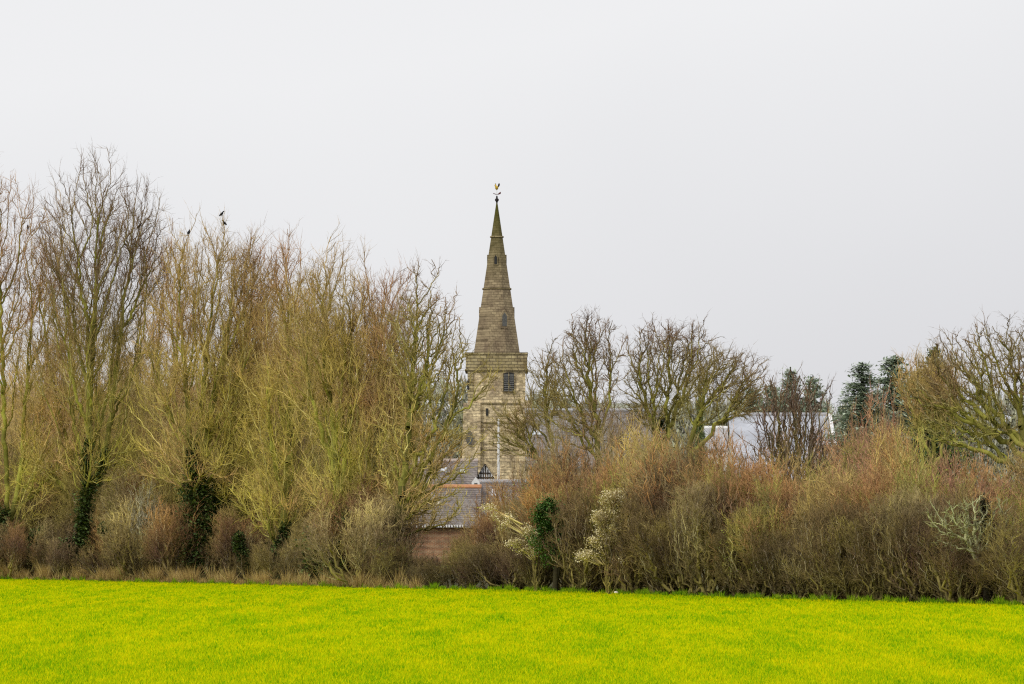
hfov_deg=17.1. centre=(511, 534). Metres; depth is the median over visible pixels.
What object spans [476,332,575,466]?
bare tree
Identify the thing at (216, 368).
bare tree
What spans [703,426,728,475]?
shed
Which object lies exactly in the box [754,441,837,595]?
shrub
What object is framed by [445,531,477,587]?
shrub
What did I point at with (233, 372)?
bare tree
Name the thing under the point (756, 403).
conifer
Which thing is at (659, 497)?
shrub
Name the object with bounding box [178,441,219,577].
shrub
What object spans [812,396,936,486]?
shrub
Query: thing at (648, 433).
shrub
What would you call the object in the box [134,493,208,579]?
shrub
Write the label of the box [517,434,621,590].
shrub
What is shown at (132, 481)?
shrub
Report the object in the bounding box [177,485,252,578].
shrub
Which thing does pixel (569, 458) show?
shrub
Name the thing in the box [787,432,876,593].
shrub
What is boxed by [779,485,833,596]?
shrub
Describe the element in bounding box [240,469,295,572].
shrub
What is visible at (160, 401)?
bare tree
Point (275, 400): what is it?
bare tree
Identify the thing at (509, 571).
shrub
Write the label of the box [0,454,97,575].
shrub
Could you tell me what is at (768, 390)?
conifer
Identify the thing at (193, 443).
shrub
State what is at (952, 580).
shrub
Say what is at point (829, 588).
shrub
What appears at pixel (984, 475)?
shrub
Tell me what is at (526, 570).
shrub
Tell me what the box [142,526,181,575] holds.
shrub
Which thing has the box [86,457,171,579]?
shrub
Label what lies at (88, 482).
bare tree
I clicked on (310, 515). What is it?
shrub
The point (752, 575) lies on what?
shrub
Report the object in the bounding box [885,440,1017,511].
shrub
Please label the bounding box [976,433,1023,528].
shrub
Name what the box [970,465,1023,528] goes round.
shrub
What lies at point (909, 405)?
bare tree
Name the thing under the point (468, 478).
house
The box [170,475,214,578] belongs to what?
shrub
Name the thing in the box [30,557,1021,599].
ground
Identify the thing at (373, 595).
field
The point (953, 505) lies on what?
shrub
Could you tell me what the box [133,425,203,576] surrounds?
shrub
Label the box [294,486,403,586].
shrub
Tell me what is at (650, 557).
shrub
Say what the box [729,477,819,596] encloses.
shrub
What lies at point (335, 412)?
bare tree
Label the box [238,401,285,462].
bare tree
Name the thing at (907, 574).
shrub
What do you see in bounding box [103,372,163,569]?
bare tree
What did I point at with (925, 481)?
shrub
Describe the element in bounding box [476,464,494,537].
timbered house
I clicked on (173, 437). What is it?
bare tree
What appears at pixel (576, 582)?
shrub
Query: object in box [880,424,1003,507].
shrub
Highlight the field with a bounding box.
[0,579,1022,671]
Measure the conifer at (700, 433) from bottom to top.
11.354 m
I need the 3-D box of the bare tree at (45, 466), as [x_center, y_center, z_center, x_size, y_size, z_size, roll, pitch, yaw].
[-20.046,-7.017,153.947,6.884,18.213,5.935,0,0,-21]
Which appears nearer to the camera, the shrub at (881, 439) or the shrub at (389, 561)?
the shrub at (389, 561)
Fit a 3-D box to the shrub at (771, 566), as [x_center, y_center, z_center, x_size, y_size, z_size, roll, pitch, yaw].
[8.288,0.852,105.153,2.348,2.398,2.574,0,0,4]
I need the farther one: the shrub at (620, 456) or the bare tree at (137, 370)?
the bare tree at (137, 370)
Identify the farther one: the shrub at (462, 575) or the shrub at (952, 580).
the shrub at (462, 575)
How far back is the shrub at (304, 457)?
145.06 m
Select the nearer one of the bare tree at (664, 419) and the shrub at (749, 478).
the shrub at (749, 478)
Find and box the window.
[466,431,472,444]
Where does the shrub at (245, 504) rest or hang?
on the ground at (485, 585)
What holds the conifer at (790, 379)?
on the ground at (485, 585)
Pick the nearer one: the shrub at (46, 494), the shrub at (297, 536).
the shrub at (297, 536)
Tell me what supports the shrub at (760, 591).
on the ground at (485, 585)
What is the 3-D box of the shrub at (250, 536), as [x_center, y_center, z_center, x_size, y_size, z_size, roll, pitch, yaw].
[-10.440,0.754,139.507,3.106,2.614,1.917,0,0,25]
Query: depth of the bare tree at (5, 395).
175.80 m
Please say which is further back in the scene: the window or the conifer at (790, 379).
the window
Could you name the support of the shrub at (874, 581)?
on the ground at (485, 585)
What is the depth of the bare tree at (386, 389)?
169.86 m
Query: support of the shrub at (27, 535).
on the ground at (485, 585)
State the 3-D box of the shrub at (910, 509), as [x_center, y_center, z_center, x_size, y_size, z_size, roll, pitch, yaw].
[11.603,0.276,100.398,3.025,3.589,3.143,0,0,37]
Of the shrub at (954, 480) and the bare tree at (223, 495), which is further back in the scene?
the bare tree at (223, 495)
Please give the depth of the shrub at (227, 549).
140.30 m
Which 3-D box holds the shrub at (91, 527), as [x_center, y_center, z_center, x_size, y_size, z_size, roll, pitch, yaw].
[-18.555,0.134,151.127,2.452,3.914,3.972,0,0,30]
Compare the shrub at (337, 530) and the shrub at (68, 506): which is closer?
the shrub at (337, 530)
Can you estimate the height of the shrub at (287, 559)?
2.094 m
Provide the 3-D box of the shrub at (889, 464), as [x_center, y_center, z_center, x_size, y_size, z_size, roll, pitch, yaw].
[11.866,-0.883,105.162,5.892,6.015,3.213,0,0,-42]
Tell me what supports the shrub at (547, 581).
on the ground at (485, 585)
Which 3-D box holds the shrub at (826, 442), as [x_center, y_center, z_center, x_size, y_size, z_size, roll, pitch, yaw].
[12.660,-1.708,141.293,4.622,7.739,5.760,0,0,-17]
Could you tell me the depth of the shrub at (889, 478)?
105.64 m
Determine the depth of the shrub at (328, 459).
143.72 m
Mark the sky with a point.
(840, 183)
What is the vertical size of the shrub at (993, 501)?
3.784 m
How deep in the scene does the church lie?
340.00 m
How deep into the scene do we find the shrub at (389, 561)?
126.42 m
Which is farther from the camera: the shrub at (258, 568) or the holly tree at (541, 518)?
the shrub at (258, 568)
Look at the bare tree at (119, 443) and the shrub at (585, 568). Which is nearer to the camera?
the shrub at (585, 568)
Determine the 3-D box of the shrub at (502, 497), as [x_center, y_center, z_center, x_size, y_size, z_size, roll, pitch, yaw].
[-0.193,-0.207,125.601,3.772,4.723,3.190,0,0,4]
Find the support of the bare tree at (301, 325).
on the ground at (485, 585)
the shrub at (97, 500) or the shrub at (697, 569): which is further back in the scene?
the shrub at (97, 500)
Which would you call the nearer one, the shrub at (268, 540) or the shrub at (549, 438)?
the shrub at (549, 438)
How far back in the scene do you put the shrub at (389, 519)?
129.72 m
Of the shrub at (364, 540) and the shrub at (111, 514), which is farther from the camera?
the shrub at (111, 514)
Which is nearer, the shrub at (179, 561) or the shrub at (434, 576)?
the shrub at (434, 576)
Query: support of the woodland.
on the ground at (485, 585)
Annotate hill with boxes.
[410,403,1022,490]
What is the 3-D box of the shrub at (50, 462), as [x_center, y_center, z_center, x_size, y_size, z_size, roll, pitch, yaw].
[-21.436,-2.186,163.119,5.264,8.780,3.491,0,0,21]
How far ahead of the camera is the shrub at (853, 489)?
103.48 m
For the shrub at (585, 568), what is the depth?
116.70 m
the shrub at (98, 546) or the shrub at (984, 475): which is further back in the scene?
the shrub at (98, 546)
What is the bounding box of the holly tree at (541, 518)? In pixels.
[524,493,573,590]
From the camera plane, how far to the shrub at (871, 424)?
139.83 m
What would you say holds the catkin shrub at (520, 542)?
on the ground at (485, 585)
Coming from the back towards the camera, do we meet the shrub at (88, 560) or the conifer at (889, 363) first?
the conifer at (889, 363)
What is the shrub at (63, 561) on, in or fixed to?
on the ground at (485, 585)
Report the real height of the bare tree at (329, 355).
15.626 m
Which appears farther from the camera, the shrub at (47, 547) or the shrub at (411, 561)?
the shrub at (47, 547)
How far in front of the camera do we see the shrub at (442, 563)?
125.70 m
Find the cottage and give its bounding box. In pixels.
[402,484,481,563]
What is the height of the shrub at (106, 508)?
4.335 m
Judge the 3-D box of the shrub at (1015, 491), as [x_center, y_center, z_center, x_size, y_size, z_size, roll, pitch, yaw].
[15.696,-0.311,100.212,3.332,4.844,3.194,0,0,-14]
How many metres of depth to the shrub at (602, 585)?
117.73 m
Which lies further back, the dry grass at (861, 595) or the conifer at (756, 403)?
the conifer at (756, 403)
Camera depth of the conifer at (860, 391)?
231.57 m
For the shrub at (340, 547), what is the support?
on the ground at (485, 585)
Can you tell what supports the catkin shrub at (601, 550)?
on the ground at (485, 585)
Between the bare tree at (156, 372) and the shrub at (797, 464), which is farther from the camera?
the bare tree at (156, 372)
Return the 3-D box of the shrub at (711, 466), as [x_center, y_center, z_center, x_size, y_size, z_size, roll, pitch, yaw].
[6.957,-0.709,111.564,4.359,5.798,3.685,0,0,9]
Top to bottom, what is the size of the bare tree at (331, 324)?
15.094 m
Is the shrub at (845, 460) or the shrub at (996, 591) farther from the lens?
the shrub at (845, 460)
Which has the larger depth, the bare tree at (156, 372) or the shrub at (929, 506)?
the bare tree at (156, 372)
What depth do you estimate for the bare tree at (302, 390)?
157.77 m
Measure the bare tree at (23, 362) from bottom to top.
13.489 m
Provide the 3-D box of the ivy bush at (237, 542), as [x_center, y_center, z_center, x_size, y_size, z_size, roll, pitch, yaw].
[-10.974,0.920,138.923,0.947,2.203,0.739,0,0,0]
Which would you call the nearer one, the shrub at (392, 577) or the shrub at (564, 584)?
the shrub at (564, 584)
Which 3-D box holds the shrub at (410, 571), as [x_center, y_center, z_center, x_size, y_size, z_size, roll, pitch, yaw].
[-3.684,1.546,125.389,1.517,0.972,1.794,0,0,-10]
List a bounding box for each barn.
[525,408,662,476]
[727,413,836,484]
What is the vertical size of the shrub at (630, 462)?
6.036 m
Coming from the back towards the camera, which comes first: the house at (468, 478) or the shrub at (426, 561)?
the house at (468, 478)
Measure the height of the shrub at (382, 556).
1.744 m
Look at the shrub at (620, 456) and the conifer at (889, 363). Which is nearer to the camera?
the shrub at (620, 456)
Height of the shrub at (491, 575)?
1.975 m
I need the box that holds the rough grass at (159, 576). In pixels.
[0,560,426,588]
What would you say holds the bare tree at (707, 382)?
on the ground at (485, 585)
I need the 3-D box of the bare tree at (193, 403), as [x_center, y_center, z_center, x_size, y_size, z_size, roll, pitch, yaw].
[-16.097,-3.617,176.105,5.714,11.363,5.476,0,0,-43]
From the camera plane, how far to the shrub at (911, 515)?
101.57 m
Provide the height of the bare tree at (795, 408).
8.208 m
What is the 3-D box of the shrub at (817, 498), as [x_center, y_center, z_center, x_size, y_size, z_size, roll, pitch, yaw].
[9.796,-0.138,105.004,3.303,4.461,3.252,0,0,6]
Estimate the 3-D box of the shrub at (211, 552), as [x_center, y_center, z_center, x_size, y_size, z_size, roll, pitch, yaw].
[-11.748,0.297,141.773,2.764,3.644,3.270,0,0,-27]
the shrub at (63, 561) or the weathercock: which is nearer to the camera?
the shrub at (63, 561)
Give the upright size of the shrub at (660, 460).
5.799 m
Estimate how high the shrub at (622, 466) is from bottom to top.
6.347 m
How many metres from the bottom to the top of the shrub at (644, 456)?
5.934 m
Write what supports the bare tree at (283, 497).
on the ground at (485, 585)
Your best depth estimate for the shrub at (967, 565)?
97.30 m
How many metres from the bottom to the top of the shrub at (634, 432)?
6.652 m
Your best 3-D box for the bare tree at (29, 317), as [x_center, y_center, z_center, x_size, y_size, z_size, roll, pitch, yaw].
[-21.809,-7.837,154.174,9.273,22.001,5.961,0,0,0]
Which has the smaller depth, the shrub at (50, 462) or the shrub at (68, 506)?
the shrub at (68, 506)
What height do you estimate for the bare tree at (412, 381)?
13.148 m
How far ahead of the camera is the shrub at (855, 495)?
103.85 m
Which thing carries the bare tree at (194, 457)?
on the ground at (485, 585)
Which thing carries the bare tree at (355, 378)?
on the ground at (485, 585)
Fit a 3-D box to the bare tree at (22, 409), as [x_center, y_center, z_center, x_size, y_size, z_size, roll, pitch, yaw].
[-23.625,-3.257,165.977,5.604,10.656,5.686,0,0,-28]
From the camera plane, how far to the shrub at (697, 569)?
108.84 m
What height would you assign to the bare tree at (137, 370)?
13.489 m
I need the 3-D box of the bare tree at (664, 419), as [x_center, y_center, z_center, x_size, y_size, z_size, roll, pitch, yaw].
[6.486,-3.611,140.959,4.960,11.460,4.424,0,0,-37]
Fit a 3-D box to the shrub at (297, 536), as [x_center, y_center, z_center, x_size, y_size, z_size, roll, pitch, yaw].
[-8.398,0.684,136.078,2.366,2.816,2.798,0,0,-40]
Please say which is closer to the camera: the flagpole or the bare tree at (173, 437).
the bare tree at (173, 437)
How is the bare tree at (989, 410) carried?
on the ground at (485, 585)
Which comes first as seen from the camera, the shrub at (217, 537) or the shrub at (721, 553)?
the shrub at (721, 553)
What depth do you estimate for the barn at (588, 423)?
304.35 m
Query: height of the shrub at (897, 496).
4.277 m
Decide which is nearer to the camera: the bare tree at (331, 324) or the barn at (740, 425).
the bare tree at (331, 324)
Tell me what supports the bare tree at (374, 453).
on the ground at (485, 585)
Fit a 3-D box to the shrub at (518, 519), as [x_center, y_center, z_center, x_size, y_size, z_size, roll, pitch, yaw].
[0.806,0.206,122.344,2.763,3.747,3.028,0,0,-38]
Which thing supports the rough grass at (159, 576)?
on the ground at (485, 585)
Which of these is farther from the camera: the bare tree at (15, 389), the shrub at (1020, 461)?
the bare tree at (15, 389)
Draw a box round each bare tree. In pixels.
[0,165,123,574]
[0,180,145,510]
[0,339,20,454]
[0,358,33,442]
[0,360,62,483]
[0,390,35,500]
[1,318,85,460]
[9,138,186,574]
[29,398,81,535]
[66,368,127,468]
[79,209,203,572]
[92,403,155,523]
[93,317,198,459]
[97,202,292,579]
[115,365,199,570]
[124,479,170,578]
[127,343,198,431]
[154,409,208,487]
[165,359,218,567]
[174,214,293,577]
[187,311,252,437]
[193,303,279,454]
[214,325,321,479]
[225,218,343,579]
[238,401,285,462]
[252,219,416,581]
[260,274,349,441]
[263,312,354,486]
[274,289,383,412]
[303,367,374,468]
[316,292,401,470]
[330,256,440,574]
[347,329,435,501]
[351,364,432,551]
[364,252,507,575]
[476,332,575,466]
[526,305,643,466]
[612,309,726,453]
[673,338,781,476]
[735,360,853,515]
[884,345,969,480]
[894,311,1023,474]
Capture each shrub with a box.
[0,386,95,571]
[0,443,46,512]
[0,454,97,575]
[0,468,11,515]
[0,515,47,578]
[0,516,20,568]
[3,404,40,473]
[9,478,50,575]
[17,455,123,573]
[19,523,61,569]
[24,514,72,574]
[25,447,79,529]
[27,404,83,571]
[41,535,78,578]
[54,435,117,577]
[57,417,110,571]
[66,495,122,575]
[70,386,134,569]
[70,539,129,575]
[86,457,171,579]
[86,509,139,570]
[91,489,126,572]
[94,494,167,580]
[96,460,147,572]
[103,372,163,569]
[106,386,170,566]
[114,458,166,574]
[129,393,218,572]
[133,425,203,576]
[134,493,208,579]
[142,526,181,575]
[160,398,236,574]
[167,516,209,573]
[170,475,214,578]
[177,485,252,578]
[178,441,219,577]
[195,501,243,579]
[199,405,269,573]
[206,511,269,576]
[214,451,280,578]
[228,538,293,580]
[229,522,273,577]
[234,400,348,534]
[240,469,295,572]
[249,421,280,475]
[249,520,303,579]
[251,536,321,581]
[254,477,315,578]
[269,408,327,570]
[283,517,325,580]
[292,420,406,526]
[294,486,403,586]
[298,462,345,578]
[299,496,330,582]
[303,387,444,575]
[304,419,354,575]
[305,467,429,583]
[313,505,355,574]
[362,481,425,576]
[363,544,406,580]
[364,530,413,584]
[370,566,405,584]
[399,551,424,581]
[399,564,428,583]
[413,552,442,587]
[416,562,452,586]
[418,544,460,587]
[438,528,478,586]
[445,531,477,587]
[445,541,499,588]
[449,538,506,588]
[452,472,521,587]
[460,468,533,587]
[463,529,526,587]
[466,510,513,587]
[477,499,549,591]
[485,497,535,589]
[495,489,551,587]
[503,454,566,588]
[503,537,552,587]
[506,437,577,513]
[508,430,592,589]
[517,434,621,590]
[523,404,602,586]
[526,462,602,588]
[531,407,611,498]
[537,478,613,591]
[538,432,614,504]
[545,471,606,587]
[561,464,631,591]
[572,484,625,593]
[578,447,656,591]
[580,426,709,592]
[583,426,642,589]
[590,402,631,475]
[592,482,671,592]
[602,413,722,589]
[606,412,672,589]
[607,451,733,593]
[608,422,706,591]
[609,410,677,487]
[617,477,714,594]
[619,430,698,590]
[628,414,796,593]
[628,509,693,594]
[649,421,758,594]
[662,475,752,595]
[666,427,777,593]
[688,447,798,594]
[688,454,766,595]
[699,520,759,596]
[709,457,827,597]
[715,500,798,596]
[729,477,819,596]
[737,451,794,595]
[744,525,811,596]
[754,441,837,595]
[757,408,856,488]
[758,462,837,594]
[771,535,823,597]
[779,447,870,570]
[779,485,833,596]
[785,461,863,593]
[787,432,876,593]
[788,491,876,598]
[811,410,948,593]
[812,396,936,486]
[812,511,881,599]
[818,482,885,582]
[820,417,885,478]
[821,475,893,592]
[831,370,914,485]
[839,496,920,600]
[844,450,909,493]
[847,424,924,513]
[849,400,922,479]
[851,485,942,601]
[860,469,958,595]
[864,471,974,599]
[878,508,961,601]
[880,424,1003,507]
[883,413,970,492]
[883,462,965,507]
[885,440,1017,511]
[898,479,974,599]
[899,511,1000,602]
[911,509,977,600]
[917,476,1018,600]
[936,477,998,594]
[951,447,1003,588]
[956,475,1023,585]
[966,495,1023,601]
[967,479,1022,594]
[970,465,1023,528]
[970,527,1021,600]
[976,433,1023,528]
[977,502,1023,604]
[994,472,1023,514]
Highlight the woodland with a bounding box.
[0,363,1023,493]
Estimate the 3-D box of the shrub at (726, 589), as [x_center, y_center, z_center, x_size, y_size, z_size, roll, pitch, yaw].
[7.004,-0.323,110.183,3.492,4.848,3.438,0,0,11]
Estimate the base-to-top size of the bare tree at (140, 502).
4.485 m
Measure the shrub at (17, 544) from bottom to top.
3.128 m
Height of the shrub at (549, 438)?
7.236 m
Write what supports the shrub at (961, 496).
on the ground at (485, 585)
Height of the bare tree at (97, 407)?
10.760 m
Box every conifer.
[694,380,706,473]
[741,388,765,412]
[756,384,783,412]
[769,366,811,412]
[800,374,837,453]
[814,361,910,481]
[840,355,977,488]
[902,346,978,497]
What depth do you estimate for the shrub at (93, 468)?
159.73 m
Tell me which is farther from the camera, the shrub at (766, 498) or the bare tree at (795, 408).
the bare tree at (795, 408)
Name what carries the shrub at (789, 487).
on the ground at (485, 585)
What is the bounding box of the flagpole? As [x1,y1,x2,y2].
[497,420,499,478]
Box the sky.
[0,0,1023,420]
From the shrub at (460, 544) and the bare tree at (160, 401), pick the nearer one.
the shrub at (460, 544)
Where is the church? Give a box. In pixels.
[462,196,531,478]
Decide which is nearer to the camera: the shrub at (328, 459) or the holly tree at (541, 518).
the holly tree at (541, 518)
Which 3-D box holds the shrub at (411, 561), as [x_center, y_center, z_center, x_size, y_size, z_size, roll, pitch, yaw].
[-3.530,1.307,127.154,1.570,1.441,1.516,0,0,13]
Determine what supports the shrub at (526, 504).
on the ground at (485, 585)
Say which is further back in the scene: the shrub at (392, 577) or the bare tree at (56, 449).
the bare tree at (56, 449)
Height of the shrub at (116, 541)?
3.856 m
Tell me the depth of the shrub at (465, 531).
126.69 m
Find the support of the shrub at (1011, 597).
on the ground at (485, 585)
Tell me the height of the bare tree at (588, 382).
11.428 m
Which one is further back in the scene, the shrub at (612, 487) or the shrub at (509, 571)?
the shrub at (509, 571)
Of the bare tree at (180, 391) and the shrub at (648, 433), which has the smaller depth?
the shrub at (648, 433)
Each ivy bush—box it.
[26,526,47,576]
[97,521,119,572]
[231,530,251,580]
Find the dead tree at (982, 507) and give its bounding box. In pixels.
[923,486,1020,602]
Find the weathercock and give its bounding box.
[493,183,500,194]
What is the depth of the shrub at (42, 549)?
150.40 m
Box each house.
[408,459,477,483]
[472,477,529,515]
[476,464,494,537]
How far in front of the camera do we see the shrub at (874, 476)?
104.62 m
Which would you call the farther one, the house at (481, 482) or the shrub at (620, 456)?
the house at (481, 482)
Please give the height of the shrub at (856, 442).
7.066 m
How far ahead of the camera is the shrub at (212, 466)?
150.35 m
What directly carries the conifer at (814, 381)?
on the ground at (485, 585)
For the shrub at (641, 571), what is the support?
on the ground at (485, 585)
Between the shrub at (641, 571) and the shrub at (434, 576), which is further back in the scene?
the shrub at (434, 576)
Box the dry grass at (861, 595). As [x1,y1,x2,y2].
[807,569,1023,602]
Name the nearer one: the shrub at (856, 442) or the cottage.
the shrub at (856, 442)
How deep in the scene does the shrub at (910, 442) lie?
139.53 m
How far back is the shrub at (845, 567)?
101.96 m
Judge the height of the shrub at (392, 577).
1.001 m
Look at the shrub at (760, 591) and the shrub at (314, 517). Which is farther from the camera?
the shrub at (314, 517)
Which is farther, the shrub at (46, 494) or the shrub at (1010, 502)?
the shrub at (46, 494)
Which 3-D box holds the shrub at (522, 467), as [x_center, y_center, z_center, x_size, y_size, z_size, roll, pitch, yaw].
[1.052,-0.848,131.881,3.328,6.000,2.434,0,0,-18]
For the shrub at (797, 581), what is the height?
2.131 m
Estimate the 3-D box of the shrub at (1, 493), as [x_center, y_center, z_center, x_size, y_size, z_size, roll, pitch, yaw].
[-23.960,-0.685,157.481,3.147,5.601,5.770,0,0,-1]
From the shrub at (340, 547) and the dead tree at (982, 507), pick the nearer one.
the dead tree at (982, 507)
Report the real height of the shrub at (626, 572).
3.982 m
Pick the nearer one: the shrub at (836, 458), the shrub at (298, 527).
the shrub at (836, 458)
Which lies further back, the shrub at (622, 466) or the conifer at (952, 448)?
the conifer at (952, 448)
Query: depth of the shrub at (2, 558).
152.57 m
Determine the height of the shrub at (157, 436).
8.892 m
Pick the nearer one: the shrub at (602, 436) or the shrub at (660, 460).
the shrub at (660, 460)
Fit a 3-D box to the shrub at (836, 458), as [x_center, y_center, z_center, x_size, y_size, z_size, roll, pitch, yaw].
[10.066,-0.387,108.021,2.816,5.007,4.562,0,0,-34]
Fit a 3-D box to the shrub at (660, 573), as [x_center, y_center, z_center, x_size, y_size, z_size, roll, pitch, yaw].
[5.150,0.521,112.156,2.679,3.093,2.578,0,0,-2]
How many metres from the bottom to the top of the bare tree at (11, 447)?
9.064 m
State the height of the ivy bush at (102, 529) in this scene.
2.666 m
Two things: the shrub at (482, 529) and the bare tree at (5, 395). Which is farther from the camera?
the bare tree at (5, 395)
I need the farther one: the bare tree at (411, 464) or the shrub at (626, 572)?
the bare tree at (411, 464)
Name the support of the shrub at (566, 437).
on the ground at (485, 585)
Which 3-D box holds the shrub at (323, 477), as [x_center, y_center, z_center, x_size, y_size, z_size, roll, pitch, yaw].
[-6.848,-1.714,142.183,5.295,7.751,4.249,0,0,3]

